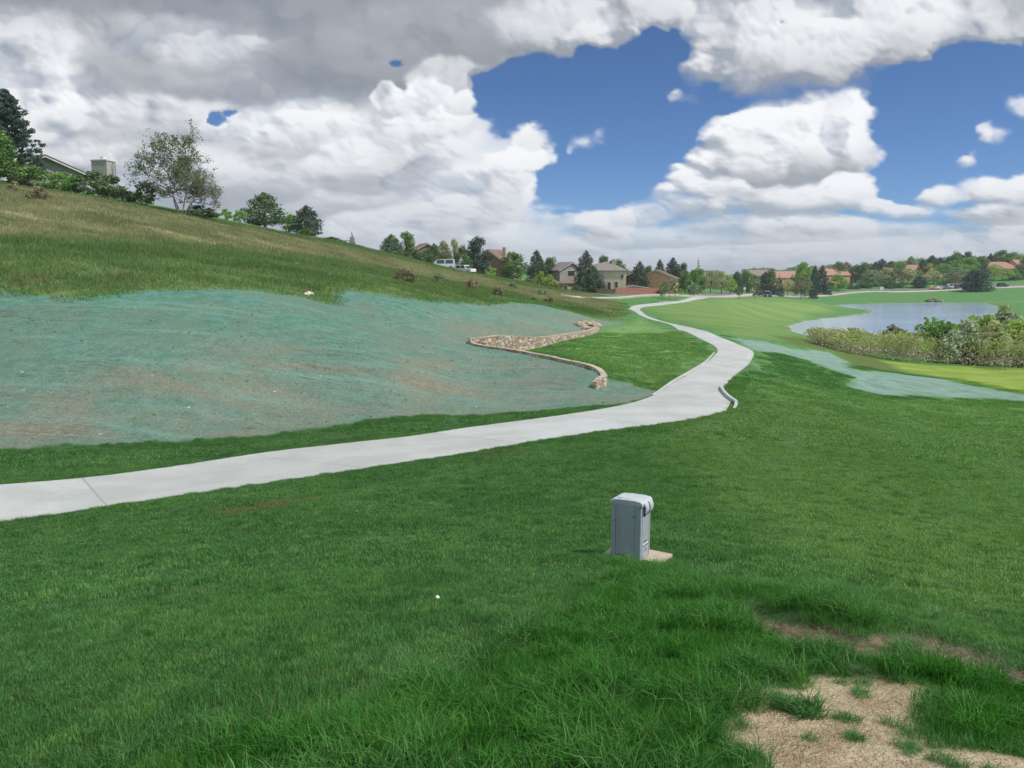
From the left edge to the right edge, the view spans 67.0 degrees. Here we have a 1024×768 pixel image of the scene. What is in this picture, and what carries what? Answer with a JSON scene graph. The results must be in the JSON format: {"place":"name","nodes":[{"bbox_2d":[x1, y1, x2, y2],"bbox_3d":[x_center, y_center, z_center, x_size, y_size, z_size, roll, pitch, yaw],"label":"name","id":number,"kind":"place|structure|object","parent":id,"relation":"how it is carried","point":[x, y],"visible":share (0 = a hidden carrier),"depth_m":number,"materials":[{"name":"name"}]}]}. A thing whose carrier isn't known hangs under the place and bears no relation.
{"place":"outdoors","nodes":[
{"label":"outdoors","id":0,"kind":"place"},
{"bbox_2d":[0,297,753,521],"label":"path","id":1,"kind":"structure","parent":0,"point":[696,393],"depth_m":25.68,"materials":[{"name":"concrete"}]},
{"bbox_2d":[651,352,714,394],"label":"kerb","id":2,"kind":"structure","parent":1,"relation":"on","point":[679,377],"depth_m":44.15,"materials":[{"name":"concrete"}]},
{"bbox_2d":[719,386,737,407],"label":"kerb","id":3,"kind":"structure","parent":1,"relation":"on","point":[728,396],"depth_m":36.85,"materials":[{"name":"concrete"}]},
{"bbox_2d":[0,0,1023,274],"bbox_3d":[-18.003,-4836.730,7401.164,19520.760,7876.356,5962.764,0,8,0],"label":"cloud","id":4,"kind":"structure","parent":0,"point":[340,126],"depth_m":9886.85,"materials":[{"name":"white"}]},
{"bbox_2d":[0,180,1023,767],"bbox_3d":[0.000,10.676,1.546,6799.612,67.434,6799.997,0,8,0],"label":"ground","id":5,"kind":"structure","parent":0,"point":[112,360],"depth_m":34.19,"materials":[{"name":"plant"}]},
{"bbox_2d":[0,131,18,179],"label":"leafy tree","id":6,"kind":"object","parent":5,"relation":"on","point":[6,151],"visible":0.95,"depth_m":95.34,"materials":[{"name":"green plant"}]},
{"bbox_2d":[6,181,24,191],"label":"dry bush","id":7,"kind":"object","parent":5,"relation":"on","point":[14,187],"visible":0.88,"depth_m":86.10,"materials":[{"name":"brown plant"}]},
{"bbox_2d":[0,164,47,186],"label":"bush","id":8,"kind":"object","parent":5,"relation":"on","point":[25,170],"visible":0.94,"depth_m":95.72,"materials":[{"name":"green plant"}]},
{"bbox_2d":[0,88,50,179],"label":"pine tree","id":9,"kind":"object","parent":5,"relation":"on","point":[10,114],"visible":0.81,"depth_m":103.73,"materials":[{"name":"green plant"}]},
{"bbox_2d":[24,186,50,199],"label":"dry bush","id":10,"kind":"object","parent":5,"relation":"on","point":[37,192],"visible":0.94,"depth_m":82.68,"materials":[{"name":"brown plant"}]},
{"bbox_2d":[33,172,80,191],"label":"bush","id":11,"kind":"object","parent":5,"relation":"on","point":[53,184],"visible":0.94,"depth_m":95.77,"materials":[{"name":"green plant"}]},
{"bbox_2d":[61,180,85,192],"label":"bush","id":12,"kind":"object","parent":5,"relation":"on","point":[75,185],"visible":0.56,"depth_m":98.03,"materials":[{"name":"green plant"}]},
{"bbox_2d":[17,151,149,201],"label":"house","id":13,"kind":"structure","parent":5,"relation":"on","point":[104,165],"depth_m":111.61,"materials":[{"name":"grey"}]},
{"bbox_2d":[72,170,128,197],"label":"bush","id":14,"kind":"object","parent":5,"relation":"on","point":[103,187],"visible":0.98,"depth_m":97.74,"materials":[{"name":"green plant"}]},
{"bbox_2d":[126,181,159,205],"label":"bush","id":15,"kind":"object","parent":5,"relation":"on","point":[139,197],"visible":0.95,"depth_m":101.04,"materials":[{"name":"green plant"}]},
{"bbox_2d":[123,119,224,214],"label":"cottonwood tree","id":16,"kind":"object","parent":5,"relation":"on","point":[183,164],"visible":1,"depth_m":100.37,"materials":[{"name":"green plant"}]},
{"bbox_2d":[181,205,220,217],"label":"bush","id":17,"kind":"object","parent":5,"relation":"on","point":[197,210],"visible":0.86,"depth_m":103.25,"materials":[{"name":"green plant"}]},
{"bbox_2d":[232,210,247,221],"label":"bush","id":18,"kind":"object","parent":5,"relation":"on","point":[240,215],"visible":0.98,"depth_m":131.10,"materials":[{"name":"green plant"}]},
{"bbox_2d":[239,192,287,227],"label":"leafy tree","id":19,"kind":"object","parent":5,"relation":"on","point":[267,206],"visible":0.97,"depth_m":137.82,"materials":[{"name":"green plant"}]},
{"bbox_2d":[274,214,297,232],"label":"bush","id":20,"kind":"object","parent":5,"relation":"on","point":[288,226],"visible":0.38,"depth_m":142.32,"materials":[{"name":"green plant"}]},
{"bbox_2d":[289,205,324,235],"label":"pine tree","id":21,"kind":"object","parent":5,"relation":"on","point":[304,213],"visible":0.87,"depth_m":139.42,"materials":[{"name":"green plant"}]},
{"bbox_2d":[0,290,620,440],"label":"soil clods","id":22,"kind":"object","parent":5,"relation":"on","point":[294,365],"visible":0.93,"depth_m":39.67,"materials":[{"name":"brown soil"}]},
{"bbox_2d":[0,181,630,320],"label":"wild grass","id":23,"kind":"structure","parent":5,"relation":"on","point":[363,262],"depth_m":72.21,"materials":[{"name":"plant"}]},
{"bbox_2d":[379,234,404,254],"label":"pine tree","id":24,"kind":"object","parent":5,"relation":"on","point":[396,247],"visible":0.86,"depth_m":168.68,"materials":[{"name":"green plant"}]},
{"bbox_2d":[392,266,418,282],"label":"dry bush","id":25,"kind":"object","parent":5,"relation":"on","point":[405,273],"visible":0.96,"depth_m":81.89,"materials":[{"name":"brown plant"}]},
{"bbox_2d":[400,231,415,257],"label":"leafy tree","id":26,"kind":"object","parent":5,"relation":"on","point":[407,240],"visible":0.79,"depth_m":174.45,"materials":[{"name":"green plant"}]},
{"bbox_2d":[410,249,428,260],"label":"bush","id":27,"kind":"object","parent":5,"relation":"on","point":[420,256],"visible":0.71,"depth_m":170.56,"materials":[{"name":"green plant"}]},
{"bbox_2d":[408,243,442,259],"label":"house","id":28,"kind":"structure","parent":5,"relation":"on","point":[423,247],"depth_m":208.04,"materials":[{"name":"brown"}]},
{"bbox_2d":[427,243,442,259],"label":"pine tree","id":29,"kind":"object","parent":5,"relation":"on","point":[436,251],"visible":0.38,"depth_m":196.91,"materials":[{"name":"green plant"}]},
{"bbox_2d":[437,240,450,258],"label":"leafy tree","id":30,"kind":"object","parent":5,"relation":"on","point":[444,245],"visible":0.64,"depth_m":200.88,"materials":[{"name":"green plant"}]},
{"bbox_2d":[434,259,454,267],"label":"parked car","id":31,"kind":"object","parent":5,"relation":"on","point":[448,263],"visible":0.42,"depth_m":165.38,"materials":[{"name":"paint"}]},
{"bbox_2d":[447,238,458,267],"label":"leafy tree","id":32,"kind":"object","parent":5,"relation":"on","point":[454,244],"visible":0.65,"depth_m":198.60,"materials":[{"name":"green plant"}]},
{"bbox_2d":[453,245,471,268],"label":"leafy tree","id":33,"kind":"object","parent":5,"relation":"on","point":[462,253],"visible":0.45,"depth_m":194.42,"materials":[{"name":"green plant"}]},
{"bbox_2d":[464,278,478,288],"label":"dry bush","id":34,"kind":"object","parent":5,"relation":"on","point":[471,282],"visible":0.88,"depth_m":96.93,"materials":[{"name":"brown plant"}]},
{"bbox_2d":[466,236,493,273],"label":"leafy tree","id":35,"kind":"object","parent":5,"relation":"on","point":[476,247],"visible":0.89,"depth_m":182.74,"materials":[{"name":"green plant"}]},
{"bbox_2d":[473,247,517,279],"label":"house","id":36,"kind":"structure","parent":5,"relation":"on","point":[496,262],"depth_m":214.81,"materials":[{"name":"brown"}]},
{"bbox_2d":[0,364,1023,767],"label":"lawn turf","id":37,"kind":"structure","parent":5,"relation":"on","point":[198,616],"depth_m":6.36,"materials":[{"name":"green plant"}]},
{"bbox_2d":[0,431,1023,616],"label":"lawn turf","id":38,"kind":"structure","parent":5,"relation":"on","point":[12,588],"depth_m":14.76,"materials":[{"name":"green plant"}]},
{"bbox_2d":[0,331,1023,471],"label":"lawn turf","id":39,"kind":"structure","parent":5,"relation":"on","point":[831,392],"depth_m":35.44,"materials":[{"name":"green plant"}]},
{"bbox_2d":[498,251,529,278],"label":"leafy tree","id":40,"kind":"object","parent":5,"relation":"on","point":[513,264],"visible":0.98,"depth_m":186.66,"materials":[{"name":"green plant"}]},
{"bbox_2d":[468,326,598,350],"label":"terrace wall","id":41,"kind":"structure","parent":5,"relation":"on","point":[524,343],"depth_m":57.18,"materials":[{"name":"stone"}]},
{"bbox_2d":[466,341,606,388],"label":"terrace wall","id":42,"kind":"structure","parent":5,"relation":"on","point":[599,382],"depth_m":44.20,"materials":[{"name":"stone"}]},
{"bbox_2d":[525,249,548,283],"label":"pine tree","id":43,"kind":"object","parent":5,"relation":"on","point":[534,265],"visible":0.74,"depth_m":195.02,"materials":[{"name":"green plant"}]},
{"bbox_2d":[532,271,547,284],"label":"bush","id":44,"kind":"object","parent":5,"relation":"on","point":[539,278],"visible":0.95,"depth_m":181.10,"materials":[{"name":"green plant"}]},
{"bbox_2d":[544,257,557,277],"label":"leafy tree","id":45,"kind":"object","parent":5,"relation":"on","point":[549,261],"visible":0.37,"depth_m":200.41,"materials":[{"name":"green plant"}]},
{"bbox_2d":[545,280,584,291],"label":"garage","id":46,"kind":"structure","parent":5,"relation":"on","point":[570,284],"depth_m":196.86,"materials":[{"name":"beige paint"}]},
{"bbox_2d":[548,262,582,281],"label":"house","id":47,"kind":"structure","parent":5,"relation":"on","point":[563,271],"depth_m":197.62,"materials":[{"name":"grey"}]},
{"bbox_2d":[572,250,597,291],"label":"pine tree","id":48,"kind":"object","parent":5,"relation":"on","point":[584,272],"visible":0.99,"depth_m":191.12,"materials":[{"name":"green plant"}]},
{"bbox_2d":[586,259,627,293],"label":"house","id":49,"kind":"structure","parent":5,"relation":"on","point":[614,275],"depth_m":194.66,"materials":[{"name":"beige"}]},
{"bbox_2d":[615,287,661,294],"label":"board fence","id":50,"kind":"object","parent":5,"relation":"on","point":[636,290],"visible":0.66,"depth_m":191.65,"materials":[{"name":"paint"}]},
{"bbox_2d":[604,548,672,562],"bbox_3d":[1.720,2.477,10.878,0.860,0.120,0.740,5,10,32],"label":"concrete pad","id":51,"kind":"object","parent":5,"relation":"on","point":[658,555],"visible":0.14,"depth_m":10.90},
{"bbox_2d":[610,493,653,559],"bbox_3d":[1.676,1.992,10.803,0.522,0.858,0.368,5,10,32],"label":"utility pedestal","id":52,"kind":"object","parent":51,"relation":"on","point":[630,523],"visible":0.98,"depth_m":10.67,"materials":[{"name":"plastic"}]},
{"bbox_2d":[615,503,634,556],"bbox_3d":[1.561,2.015,10.672,0.285,0.735,0.021,5,10,32],"label":"door","id":53,"kind":"structure","parent":52,"relation":"in","point":[625,514],"depth_m":10.67,"materials":[{"name":"plastic"}]},
{"bbox_2d":[628,261,649,286],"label":"pine tree","id":54,"kind":"object","parent":5,"relation":"on","point":[643,279],"visible":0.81,"depth_m":202.18,"materials":[{"name":"green plant"}]},
{"bbox_2d":[646,269,679,293],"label":"house","id":55,"kind":"structure","parent":5,"relation":"on","point":[657,278],"depth_m":207.53,"materials":[{"name":"beige paint"}]},
{"bbox_2d":[666,257,680,287],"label":"pine tree","id":56,"kind":"object","parent":5,"relation":"on","point":[672,263],"visible":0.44,"depth_m":226.74,"materials":[{"name":"green plant"}]},
{"bbox_2d":[675,262,688,294],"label":"leafy tree","id":57,"kind":"object","parent":5,"relation":"on","point":[683,280],"visible":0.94,"depth_m":225.10,"materials":[{"name":"green plant"}]},
{"bbox_2d":[686,269,699,294],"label":"leafy tree","id":58,"kind":"object","parent":5,"relation":"on","point":[695,276],"visible":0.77,"depth_m":213.66,"materials":[{"name":"green plant"}]},
{"bbox_2d":[687,268,709,291],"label":"leafy tree","id":59,"kind":"object","parent":5,"relation":"on","point":[700,273],"visible":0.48,"depth_m":251.46,"materials":[{"name":"green plant"}]},
{"bbox_2d":[701,270,720,292],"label":"leafy tree","id":60,"kind":"object","parent":5,"relation":"on","point":[707,278],"visible":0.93,"depth_m":247.07,"materials":[{"name":"green plant"}]},
{"bbox_2d":[712,271,732,292],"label":"leafy tree","id":61,"kind":"object","parent":5,"relation":"on","point":[720,273],"visible":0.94,"depth_m":244.91,"materials":[{"name":"green plant"}]},
{"bbox_2d":[723,276,737,293],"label":"leafy tree","id":62,"kind":"object","parent":5,"relation":"on","point":[731,284],"visible":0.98,"depth_m":243.53,"materials":[{"name":"green plant"}]},
{"bbox_2d":[727,271,746,292],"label":"pine tree","id":63,"kind":"object","parent":5,"relation":"on","point":[739,281],"visible":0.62,"depth_m":258.80,"materials":[{"name":"green plant"}]},
{"bbox_2d":[741,269,754,292],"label":"leafy tree","id":64,"kind":"object","parent":5,"relation":"on","point":[747,281],"visible":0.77,"depth_m":265.22,"materials":[{"name":"green plant"}]},
{"bbox_2d":[755,272,775,294],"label":"pine tree","id":65,"kind":"object","parent":5,"relation":"on","point":[767,289],"visible":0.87,"depth_m":268.60,"materials":[{"name":"green plant"}]},
{"bbox_2d":[518,253,1023,276],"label":"wood","id":66,"kind":"object","parent":5,"relation":"on","point":[812,267],"visible":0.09,"depth_m":497.29,"materials":[{"name":"green plant"}]},
{"bbox_2d":[772,274,784,296],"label":"spruce tree","id":67,"kind":"object","parent":5,"relation":"on","point":[779,290],"visible":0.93,"depth_m":267.48,"materials":[{"name":"green plant"}]},
{"bbox_2d":[760,271,797,288],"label":"house","id":68,"kind":"structure","parent":5,"relation":"on","point":[784,275],"depth_m":337.81,"materials":[{"name":"orange paint"}]},
{"bbox_2d":[790,261,812,296],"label":"leafy tree","id":69,"kind":"object","parent":5,"relation":"on","point":[802,269],"visible":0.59,"depth_m":288.86,"materials":[{"name":"green plant"}]},
{"bbox_2d":[791,276,811,298],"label":"leafy tree","id":70,"kind":"object","parent":5,"relation":"on","point":[802,285],"visible":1,"depth_m":267.60,"materials":[{"name":"green plant"}]},
{"bbox_2d":[808,266,822,295],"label":"pine tree","id":71,"kind":"object","parent":5,"relation":"on","point":[813,277],"visible":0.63,"depth_m":300.92,"materials":[{"name":"green plant"}]},
{"bbox_2d":[818,265,828,293],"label":"pine tree","id":72,"kind":"object","parent":5,"relation":"on","point":[822,271],"visible":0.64,"depth_m":322.27,"materials":[{"name":"green plant"}]},
{"bbox_2d":[808,269,850,284],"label":"house","id":73,"kind":"structure","parent":5,"relation":"on","point":[830,273],"depth_m":385.39,"materials":[{"name":"orange paint"}]},
{"bbox_2d":[828,274,849,290],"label":"leafy tree","id":74,"kind":"object","parent":5,"relation":"on","point":[842,281],"visible":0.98,"depth_m":349.70,"materials":[{"name":"green plant"}]},
{"bbox_2d":[848,265,862,281],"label":"leafy tree","id":75,"kind":"object","parent":5,"relation":"on","point":[855,273],"visible":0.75,"depth_m":392.88,"materials":[{"name":"green plant"}]},
{"bbox_2d":[856,261,872,280],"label":"leafy tree","id":76,"kind":"object","parent":5,"relation":"on","point":[864,266],"visible":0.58,"depth_m":388.65,"materials":[{"name":"green plant"}]},
{"bbox_2d":[856,276,878,287],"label":"leafy tree","id":77,"kind":"object","parent":5,"relation":"on","point":[865,282],"visible":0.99,"depth_m":364.76,"materials":[{"name":"green plant"}]},
{"bbox_2d":[857,270,885,285],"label":"leafy tree","id":78,"kind":"object","parent":5,"relation":"on","point":[870,273],"visible":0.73,"depth_m":369.94,"materials":[{"name":"green plant"}]},
{"bbox_2d":[875,267,896,282],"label":"leafy tree","id":79,"kind":"object","parent":5,"relation":"on","point":[887,271],"visible":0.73,"depth_m":373.08,"materials":[{"name":"green plant"}]},
{"bbox_2d":[881,324,906,336],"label":"shrub","id":80,"kind":"object","parent":5,"relation":"on","point":[892,327],"visible":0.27,"depth_m":106.27,"materials":[{"name":"green plant"}]},
{"bbox_2d":[883,267,907,281],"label":"leafy tree","id":81,"kind":"object","parent":5,"relation":"on","point":[897,271],"visible":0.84,"depth_m":373.16,"materials":[{"name":"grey plant"}]},
{"bbox_2d":[898,268,916,282],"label":"leafy tree","id":82,"kind":"object","parent":5,"relation":"on","point":[907,271],"visible":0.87,"depth_m":373.99,"materials":[{"name":"green plant"}]},
{"bbox_2d":[802,326,1023,369],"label":"willow thicket","id":83,"kind":"object","parent":5,"relation":"on","point":[910,346],"visible":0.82,"depth_m":87.15,"materials":[{"name":"green plant"}]},
{"bbox_2d":[910,276,931,287],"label":"pine tree","id":84,"kind":"object","parent":5,"relation":"on","point":[919,280],"visible":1,"depth_m":360.37,"materials":[{"name":"green plant"}]},
{"bbox_2d":[923,271,943,283],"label":"leafy tree","id":85,"kind":"object","parent":5,"relation":"on","point":[932,275],"visible":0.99,"depth_m":370.74,"materials":[{"name":"green plant"}]},
{"bbox_2d":[914,317,964,358],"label":"shrub","id":86,"kind":"object","parent":5,"relation":"on","point":[937,324],"visible":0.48,"depth_m":95.68,"materials":[{"name":"green plant"}]},
{"bbox_2d":[929,263,952,278],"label":"leafy tree","id":87,"kind":"object","parent":5,"relation":"on","point":[943,268],"visible":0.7,"depth_m":379.58,"materials":[{"name":"green plant"}]},
{"bbox_2d":[931,321,954,359],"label":"shrub","id":88,"kind":"object","parent":5,"relation":"on","point":[948,323],"visible":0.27,"depth_m":94.69,"materials":[{"name":"green plant"}]},
{"bbox_2d":[945,251,964,272],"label":"leafy tree","id":89,"kind":"object","parent":5,"relation":"on","point":[956,256],"visible":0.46,"depth_m":401.69,"materials":[{"name":"green plant"}]},
{"bbox_2d":[946,267,971,279],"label":"leafy tree","id":90,"kind":"object","parent":5,"relation":"on","point":[959,270],"visible":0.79,"depth_m":370.50,"materials":[{"name":"green plant"}]},
{"bbox_2d":[939,318,993,363],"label":"shrub","id":91,"kind":"object","parent":5,"relation":"on","point":[956,336],"visible":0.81,"depth_m":87.49,"materials":[{"name":"green plant"}]},
{"bbox_2d":[950,257,983,279],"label":"leafy tree","id":92,"kind":"object","parent":5,"relation":"on","point":[974,266],"visible":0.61,"depth_m":378.43,"materials":[{"name":"green plant"}]},
{"bbox_2d":[957,270,985,290],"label":"pine tree","id":93,"kind":"object","parent":5,"relation":"on","point":[967,282],"visible":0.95,"depth_m":335.56,"materials":[{"name":"green plant"}]},
{"bbox_2d":[968,256,990,275],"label":"leafy tree","id":94,"kind":"object","parent":5,"relation":"on","point":[979,258],"visible":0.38,"depth_m":381.81,"materials":[{"name":"green plant"}]},
{"bbox_2d":[967,258,995,291],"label":"spruce tree","id":95,"kind":"object","parent":5,"relation":"on","point":[989,286],"visible":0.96,"depth_m":333.37,"materials":[{"name":"green plant"}]},
{"bbox_2d":[957,314,1006,358],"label":"shrub","id":96,"kind":"object","parent":5,"relation":"on","point":[981,323],"visible":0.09,"depth_m":99.54,"materials":[{"name":"green plant"}]},
{"bbox_2d":[959,320,1023,364],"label":"shrub","id":97,"kind":"object","parent":5,"relation":"on","point":[993,330],"visible":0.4,"depth_m":88.50,"materials":[{"name":"green plant"}]},
{"bbox_2d":[992,250,1010,261],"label":"leafy tree","id":98,"kind":"object","parent":5,"relation":"on","point":[1000,256],"visible":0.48,"depth_m":401.63,"materials":[{"name":"green plant"}]},
{"bbox_2d":[987,262,1017,274],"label":"house","id":99,"kind":"structure","parent":5,"relation":"on","point":[1005,265],"depth_m":391.82,"materials":[{"name":"orange paint"}]},
{"bbox_2d":[992,268,1016,280],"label":"leafy tree","id":100,"kind":"object","parent":5,"relation":"on","point":[1011,273],"visible":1,"depth_m":370.64,"materials":[{"name":"green plant"}]},
{"bbox_2d":[987,318,1023,366],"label":"shrub","id":101,"kind":"object","parent":5,"relation":"on","point":[1017,327],"visible":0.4,"depth_m":85.91,"materials":[{"name":"green plant"}]},
{"bbox_2d":[996,310,1023,359],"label":"shrub","id":102,"kind":"object","parent":5,"relation":"on","point":[1003,315],"visible":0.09,"depth_m":98.99,"materials":[{"name":"green plant"}]},
{"bbox_2d":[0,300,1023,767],"label":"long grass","id":103,"kind":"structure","parent":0,"point":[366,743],"depth_m":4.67,"materials":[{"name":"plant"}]},
{"bbox_2d":[207,26,1023,234],"label":"sky","id":104,"kind":"structure","parent":0,"point":[927,114],"materials":[{"name":"blue"}]},
{"bbox_2d":[560,284,1023,296],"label":"road","id":105,"kind":"structure","parent":0,"point":[722,294],"depth_m":322.57,"materials":[{"name":"asphalt"}]},
{"bbox_2d":[563,286,1023,298],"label":"pavement","id":106,"kind":"structure","parent":0,"point":[650,295],"depth_m":248.71,"materials":[{"name":"concrete"}]},
{"bbox_2d":[789,302,997,337],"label":"pond water","id":107,"kind":"structure","parent":0,"point":[908,317],"depth_m":192.73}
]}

